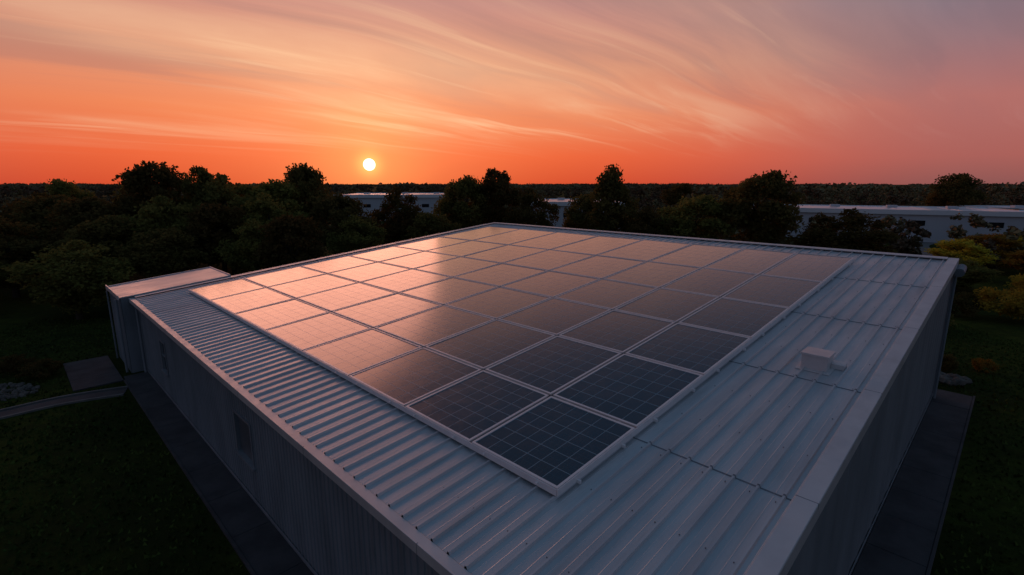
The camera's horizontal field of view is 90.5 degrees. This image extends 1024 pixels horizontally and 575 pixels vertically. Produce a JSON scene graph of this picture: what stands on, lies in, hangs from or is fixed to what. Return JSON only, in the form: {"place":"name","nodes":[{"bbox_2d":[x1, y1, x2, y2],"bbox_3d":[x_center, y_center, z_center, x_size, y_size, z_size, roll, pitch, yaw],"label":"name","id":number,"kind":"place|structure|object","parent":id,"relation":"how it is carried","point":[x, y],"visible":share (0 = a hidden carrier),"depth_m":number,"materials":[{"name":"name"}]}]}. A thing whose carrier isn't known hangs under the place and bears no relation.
{"place":"outdoors","nodes":[
{"label":"outdoors","id":0,"kind":"place"},
{"bbox_2d":[342,192,444,220],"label":"distant warehouse","id":1,"kind":"structure","parent":0,"point":[425,201],"depth_m":185.83,"materials":[{"name":"white metal"}]},
{"bbox_2d":[364,204,428,206],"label":"windows and doors","id":2,"kind":"structure","parent":1,"relation":"in","point":[368,205],"depth_m":186.51,"materials":[{"name":"black glass"}]},
{"bbox_2d":[0,184,1023,574],"bbox_3d":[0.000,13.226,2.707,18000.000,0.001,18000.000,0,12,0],"label":"ground","id":3,"kind":"structure","parent":0,"point":[22,310],"depth_m":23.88,"materials":[{"name":"green plant"}]},
{"bbox_2d":[0,353,38,371],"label":"shrub","id":4,"kind":"object","parent":3,"relation":"on","point":[10,363],"visible":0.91,"depth_m":36.58,"materials":[{"name":"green plant"}]},
{"bbox_2d":[0,382,39,400],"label":"gravel bed","id":5,"kind":"object","parent":3,"relation":"on","point":[20,391],"visible":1,"depth_m":33.59,"materials":[{"name":"grey gravel"}]},
{"bbox_2d":[0,191,54,257],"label":"broadleaf tree","id":6,"kind":"object","parent":3,"relation":"on","point":[6,211],"visible":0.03,"depth_m":78.85,"materials":[{"name":"green plant"}]},
{"bbox_2d":[0,215,67,297],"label":"broadleaf tree","id":7,"kind":"object","parent":3,"relation":"on","point":[22,249],"visible":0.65,"depth_m":59.93,"materials":[{"name":"green plant"}]},
{"bbox_2d":[15,358,64,378],"bbox_3d":[-33.547,5.792,35.869,2.708,1.319,2.537,0,12,-2],"label":"shrub","id":8,"kind":"object","parent":3,"relation":"on","point":[35,370],"visible":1,"depth_m":35.84,"materials":[{"name":"green plant"}]},
{"bbox_2d":[8,194,89,270],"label":"broadleaf tree","id":9,"kind":"object","parent":3,"relation":"on","point":[38,209],"visible":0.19,"depth_m":70.42,"materials":[{"name":"green plant"}]},
{"bbox_2d":[0,386,127,419],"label":"footpath","id":10,"kind":"structure","parent":3,"relation":"on","point":[17,410],"depth_m":32.02,"materials":[{"name":"concrete"}]},
{"bbox_2d":[41,178,95,199],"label":"broadleaf tree","id":11,"kind":"object","parent":3,"relation":"on","point":[57,186],"visible":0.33,"depth_m":106.22,"materials":[{"name":"green plant"}]},
{"bbox_2d":[1,239,136,319],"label":"broadleaf tree","id":12,"kind":"object","parent":3,"relation":"on","point":[78,285],"visible":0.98,"depth_m":49.56,"materials":[{"name":"green plant"}]},
{"bbox_2d":[44,196,127,253],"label":"broadleaf tree","id":13,"kind":"object","parent":3,"relation":"on","point":[72,214],"visible":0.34,"depth_m":65.51,"materials":[{"name":"green plant"}]},
{"bbox_2d":[46,214,146,268],"bbox_3d":[-49.465,-3.710,61.365,10.384,10.087,9.729,-5,12,-21],"label":"broadleaf tree","id":14,"kind":"object","parent":3,"relation":"on","point":[108,227],"visible":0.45,"depth_m":59.31,"materials":[{"name":"green plant"}]},
{"bbox_2d":[112,185,176,205],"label":"broadleaf tree","id":15,"kind":"object","parent":3,"relation":"on","point":[122,194],"visible":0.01,"depth_m":78.68,"materials":[{"name":"green plant"}]},
{"bbox_2d":[109,160,189,230],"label":"broadleaf tree","id":16,"kind":"object","parent":3,"relation":"on","point":[148,182],"visible":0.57,"depth_m":71.25,"materials":[{"name":"green plant"}]},
{"bbox_2d":[116,195,208,277],"bbox_3d":[-45.104,-5.876,66.106,11.518,12.478,10.636,5,12,21],"label":"broadleaf tree","id":17,"kind":"object","parent":3,"relation":"on","point":[162,210],"visible":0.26,"depth_m":64.38,"materials":[{"name":"green plant"}]},
{"bbox_2d":[114,227,213,278],"bbox_3d":[-40.099,-2.408,58.281,8.648,8.729,9.230,2,12,8],"label":"broadleaf tree","id":18,"kind":"object","parent":3,"relation":"on","point":[163,259],"visible":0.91,"depth_m":56.58,"materials":[{"name":"green plant"}]},
{"bbox_2d":[168,165,233,266],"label":"broadleaf tree","id":19,"kind":"object","parent":3,"relation":"on","point":[195,193],"visible":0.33,"depth_m":74.80,"materials":[{"name":"green plant"}]},
{"bbox_2d":[176,172,262,275],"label":"broadleaf tree","id":20,"kind":"object","parent":3,"relation":"on","point":[221,185],"visible":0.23,"depth_m":72.31,"materials":[{"name":"green plant"}]},
{"bbox_2d":[182,202,257,272],"bbox_3d":[-37.846,-5.476,66.716,9.729,11.445,10.384,3,12,13],"label":"broadleaf tree","id":21,"kind":"object","parent":3,"relation":"on","point":[205,220],"visible":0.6,"depth_m":63.73,"materials":[{"name":"green plant"}]},
{"bbox_2d":[214,172,242,265],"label":"broadleaf tree","id":22,"kind":"object","parent":3,"relation":"on","point":[236,184],"visible":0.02,"depth_m":83.56,"materials":[{"name":"green plant"}]},
{"bbox_2d":[212,218,281,274],"bbox_3d":[-31.525,-3.637,62.040,9.214,9.637,8.509,-5,13,-25],"label":"broadleaf tree","id":23,"kind":"object","parent":3,"relation":"on","point":[244,247],"visible":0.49,"depth_m":60.17,"materials":[{"name":"green plant"}]},
{"bbox_2d":[230,179,307,221],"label":"broadleaf tree","id":24,"kind":"object","parent":3,"relation":"on","point":[285,192],"visible":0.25,"depth_m":77.11,"materials":[{"name":"green plant"}]},
{"bbox_2d":[231,192,309,261],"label":"broadleaf tree","id":25,"kind":"object","parent":3,"relation":"on","point":[265,207],"visible":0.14,"depth_m":68.18,"materials":[{"name":"green plant"}]},
{"bbox_2d":[105,224,482,372],"bbox_3d":[-16.909,-0.988,50.200,36.199,8.808,5.520,-11,16,-44],"label":"annex","id":26,"kind":"object","parent":3,"relation":"on","point":[125,324],"visible":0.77,"depth_m":38.22,"materials":[{"name":"grey metal"}]},
{"bbox_2d":[138,310,466,574],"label":"wall siding","id":27,"kind":"object","parent":3,"relation":"on","point":[326,524],"depth_m":18.64,"materials":[{"name":"grey metal"}]},
{"bbox_2d":[158,338,169,376],"bbox_3d":[-21.876,4.362,31.905,1.600,2.180,0.230,11,16,44],"label":"window","id":28,"kind":"structure","parent":27,"relation":"attached to","point":[165,370],"depth_m":32.20,"materials":[{"name":"black glass"}]},
{"bbox_2d":[232,409,255,471],"bbox_3d":[-11.447,6.453,21.687,2.300,2.080,0.230,11,16,44],"label":"window","id":29,"kind":"structure","parent":27,"relation":"attached to","point":[244,450],"depth_m":21.93,"materials":[{"name":"black glass"}]},
{"bbox_2d":[128,222,958,574],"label":"roof trim","id":30,"kind":"structure","parent":27,"relation":"on","point":[780,548],"depth_m":14.49,"materials":[{"name":"grey metal"}]},
{"bbox_2d":[195,286,938,553],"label":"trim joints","id":31,"kind":"object","parent":30,"relation":"on","point":[796,495],"depth_m":11.91,"materials":[{"name":"grey metal"}]},
{"bbox_2d":[280,162,334,239],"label":"broadleaf tree","id":32,"kind":"object","parent":3,"relation":"on","point":[306,179],"visible":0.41,"depth_m":81.55,"materials":[{"name":"green plant"}]},
{"bbox_2d":[307,193,383,251],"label":"broadleaf tree","id":33,"kind":"object","parent":3,"relation":"on","point":[345,208],"visible":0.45,"depth_m":72.39,"materials":[{"name":"green plant"}]},
{"bbox_2d":[323,213,386,254],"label":"broadleaf tree","id":34,"kind":"object","parent":3,"relation":"on","point":[352,238],"visible":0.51,"depth_m":68.45,"materials":[{"name":"green plant"}]},
{"bbox_2d":[369,185,427,244],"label":"broadleaf tree","id":35,"kind":"object","parent":3,"relation":"on","point":[399,221],"visible":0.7,"depth_m":77.79,"materials":[{"name":"green plant"}]},
{"bbox_2d":[401,212,461,240],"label":"broadleaf tree","id":36,"kind":"object","parent":3,"relation":"on","point":[422,222],"visible":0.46,"depth_m":74.01,"materials":[{"name":"green plant"}]},
{"bbox_2d":[430,174,488,227],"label":"broadleaf tree","id":37,"kind":"object","parent":3,"relation":"on","point":[452,207],"visible":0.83,"depth_m":84.87,"materials":[{"name":"green plant"}]},
{"bbox_2d":[468,167,522,224],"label":"broadleaf tree","id":38,"kind":"object","parent":3,"relation":"on","point":[497,200],"visible":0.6,"depth_m":86.50,"materials":[{"name":"green plant"}]},
{"bbox_2d":[0,181,1023,196],"bbox_3d":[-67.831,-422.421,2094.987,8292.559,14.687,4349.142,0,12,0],"label":"distant treeline","id":39,"kind":"object","parent":3,"relation":"on","point":[5,188],"visible":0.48,"depth_m":693.11,"materials":[{"name":"green plant"}]},
{"bbox_2d":[0,184,1023,275],"bbox_3d":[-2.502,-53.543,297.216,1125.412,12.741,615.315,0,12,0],"label":"distant forest","id":40,"kind":"object","parent":3,"relation":"on","point":[889,220],"visible":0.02,"depth_m":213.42,"materials":[{"name":"green plant"}]},
{"bbox_2d":[502,186,560,226],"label":"broadleaf tree","id":41,"kind":"object","parent":3,"relation":"on","point":[528,214],"visible":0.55,"depth_m":82.96,"materials":[{"name":"green plant"}]},
{"bbox_2d":[135,264,966,574],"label":"corners and downpipes","id":42,"kind":"object","parent":3,"relation":"on","point":[961,270],"visible":0.66,"depth_m":30.29,"materials":[{"name":"grey metal"}]},
{"bbox_2d":[561,194,598,229],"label":"broadleaf tree","id":43,"kind":"object","parent":3,"relation":"on","point":[576,218],"visible":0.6,"depth_m":87.41,"materials":[{"name":"green plant"}]},
{"bbox_2d":[585,163,652,231],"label":"broadleaf tree","id":44,"kind":"object","parent":3,"relation":"on","point":[610,186],"visible":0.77,"depth_m":82.03,"materials":[{"name":"green plant"}]},
{"bbox_2d":[621,205,680,235],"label":"broadleaf tree","id":45,"kind":"object","parent":3,"relation":"on","point":[646,214],"visible":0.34,"depth_m":77.46,"materials":[{"name":"green plant"}]},
{"bbox_2d":[659,183,694,208],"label":"broadleaf tree","id":46,"kind":"object","parent":3,"relation":"on","point":[674,196],"visible":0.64,"depth_m":184.50,"materials":[{"name":"green plant"}]},
{"bbox_2d":[653,194,739,239],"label":"broadleaf tree","id":47,"kind":"object","parent":3,"relation":"on","point":[702,205],"visible":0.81,"depth_m":76.97,"materials":[{"name":"green plant"}]},
{"bbox_2d":[738,178,761,201],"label":"broadleaf tree","id":48,"kind":"object","parent":3,"relation":"on","point":[748,184],"visible":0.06,"depth_m":204.84,"materials":[{"name":"green plant"}]},
{"bbox_2d":[713,169,805,242],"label":"broadleaf tree","id":49,"kind":"object","parent":3,"relation":"on","point":[737,205],"visible":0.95,"depth_m":74.80,"materials":[{"name":"green plant"}]},
{"bbox_2d":[777,207,904,252],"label":"broadleaf tree","id":50,"kind":"object","parent":3,"relation":"on","point":[828,235],"visible":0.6,"depth_m":68.63,"materials":[{"name":"green plant"}]},
{"bbox_2d":[752,204,1023,242],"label":"distant warehouse","id":51,"kind":"structure","parent":3,"relation":"on","point":[936,221],"depth_m":118.58,"materials":[{"name":"white metal"}]},
{"bbox_2d":[809,218,1003,240],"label":"windows and doors","id":52,"kind":"structure","parent":51,"relation":"in","point":[922,223],"depth_m":116.22,"materials":[{"name":"black glass"}]},
{"bbox_2d":[941,354,959,371],"bbox_3d":[31.434,5.450,37.015,1.756,1.522,1.874,8,14,33],"label":"shrub","id":53,"kind":"object","parent":3,"relation":"on","point":[950,362],"visible":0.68,"depth_m":36.47,"materials":[{"name":"green plant"}]},
{"bbox_2d":[920,173,989,206],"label":"broadleaf tree","id":54,"kind":"object","parent":3,"relation":"on","point":[963,192],"visible":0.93,"depth_m":144.86,"materials":[{"name":"green plant"}]},
{"bbox_2d":[938,371,972,385],"bbox_3d":[30.503,6.368,35.250,1.875,0.680,2.242,-11,16,-42],"label":"rock pile","id":55,"kind":"object","parent":3,"relation":"on","point":[951,379],"visible":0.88,"depth_m":34.87,"materials":[{"name":"stone"}]},
{"bbox_2d":[924,239,999,267],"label":"broadleaf tree","id":56,"kind":"object","parent":3,"relation":"on","point":[950,249],"visible":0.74,"depth_m":73.58,"materials":[{"name":"green plant"}]},
{"bbox_2d":[951,291,984,316],"bbox_3d":[46.093,1.708,52.410,3.903,2.637,4.166,-8,14,-34],"label":"shrub","id":57,"kind":"object","parent":3,"relation":"on","point":[967,307],"visible":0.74,"depth_m":51.64,"materials":[{"name":"green plant"}]},
{"bbox_2d":[948,257,1002,290],"bbox_3d":[57.155,-1.814,65.650,8.272,4.464,8.958,7,13,30],"label":"broadleaf tree","id":58,"kind":"object","parent":3,"relation":"on","point":[976,273],"visible":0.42,"depth_m":63.12,"materials":[{"name":"green plant"}]},
{"bbox_2d":[971,358,999,372],"bbox_3d":[34.346,5.596,36.964,1.410,1.134,1.525,1,12,6],"label":"shrub","id":59,"kind":"object","parent":3,"relation":"on","point":[978,364],"visible":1,"depth_m":36.78,"materials":[{"name":"orange plant"}]},
{"bbox_2d":[954,233,1023,267],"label":"broadleaf tree","id":60,"kind":"object","parent":3,"relation":"on","point":[1000,241],"visible":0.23,"depth_m":76.94,"materials":[{"name":"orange plant"}]},
{"bbox_2d":[972,287,1023,320],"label":"shrub","id":61,"kind":"object","parent":3,"relation":"on","point":[1013,307],"visible":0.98,"depth_m":50.28,"materials":[{"name":"green plant"}]},
{"bbox_2d":[993,234,1023,267],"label":"broadleaf tree","id":62,"kind":"object","parent":3,"relation":"on","point":[1020,239],"visible":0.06,"depth_m":81.18,"materials":[{"name":"green plant"}]},
{"bbox_2d":[1000,250,1023,275],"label":"broadleaf tree","id":63,"kind":"object","parent":3,"relation":"on","point":[1016,260],"visible":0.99,"depth_m":67.72,"materials":[{"name":"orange plant"}]},
{"bbox_2d":[1002,281,1023,301],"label":"shrub","id":64,"kind":"object","parent":3,"relation":"on","point":[1020,286],"visible":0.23,"depth_m":54.58,"materials":[{"name":"green plant"}]},
{"bbox_2d":[1003,273,1023,288],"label":"shrub","id":65,"kind":"object","parent":3,"relation":"on","point":[1017,278],"visible":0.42,"depth_m":58.43,"materials":[{"name":"green plant"}]},
{"bbox_2d":[0,0,1023,184],"label":"sky","id":66,"kind":"structure","parent":0,"point":[895,92],"materials":[{"name":"orange"}]},
{"bbox_2d":[63,355,975,574],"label":"pavement","id":67,"kind":"structure","parent":0,"point":[904,537],"depth_m":22.76,"materials":[{"name":"concrete"}]},
{"bbox_2d":[135,224,946,574],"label":"roof","id":68,"kind":"structure","parent":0,"point":[709,474],"depth_m":14.73,"materials":[{"name":"white metal"}]},
{"bbox_2d":[189,226,854,496],"bbox_3d":[-0.695,-0.785,34.377,29.410,3.024,34.650,-11,16,-44],"label":"solar panel array","id":69,"kind":"object","parent":68,"relation":"on","point":[454,296],"visible":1,"depth_m":24.63,"materials":[{"name":"glass"}]},
{"bbox_2d":[795,346,846,375],"bbox_3d":[11.315,2.729,18.543,1.200,0.730,1.410,-11,16,-44],"label":"roof vent","id":70,"kind":"object","parent":68,"relation":"on","point":[816,360],"visible":0.94,"depth_m":18.36,"materials":[{"name":"white metal"}]},
{"bbox_2d":[530,198,624,230],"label":"distant warehouse","id":71,"kind":"structure","parent":0,"point":[562,202],"depth_m":138.27,"materials":[{"name":"white metal"}]},
{"bbox_2d":[787,276,952,574],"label":"wall gable","id":72,"kind":"structure","parent":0,"point":[834,542],"depth_m":18.59,"materials":[{"name":"grey metal"}]},
{"bbox_2d":[915,242,933,255],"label":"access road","id":73,"kind":"structure","parent":0,"point":[926,245],"depth_m":109.13,"materials":[{"name":"grey asphalt"}]},
{"bbox_2d":[956,205,1023,210],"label":"distant warehouse","id":74,"kind":"structure","parent":0,"point":[1020,207],"depth_m":139.26,"materials":[{"name":"white metal"}]}
]}

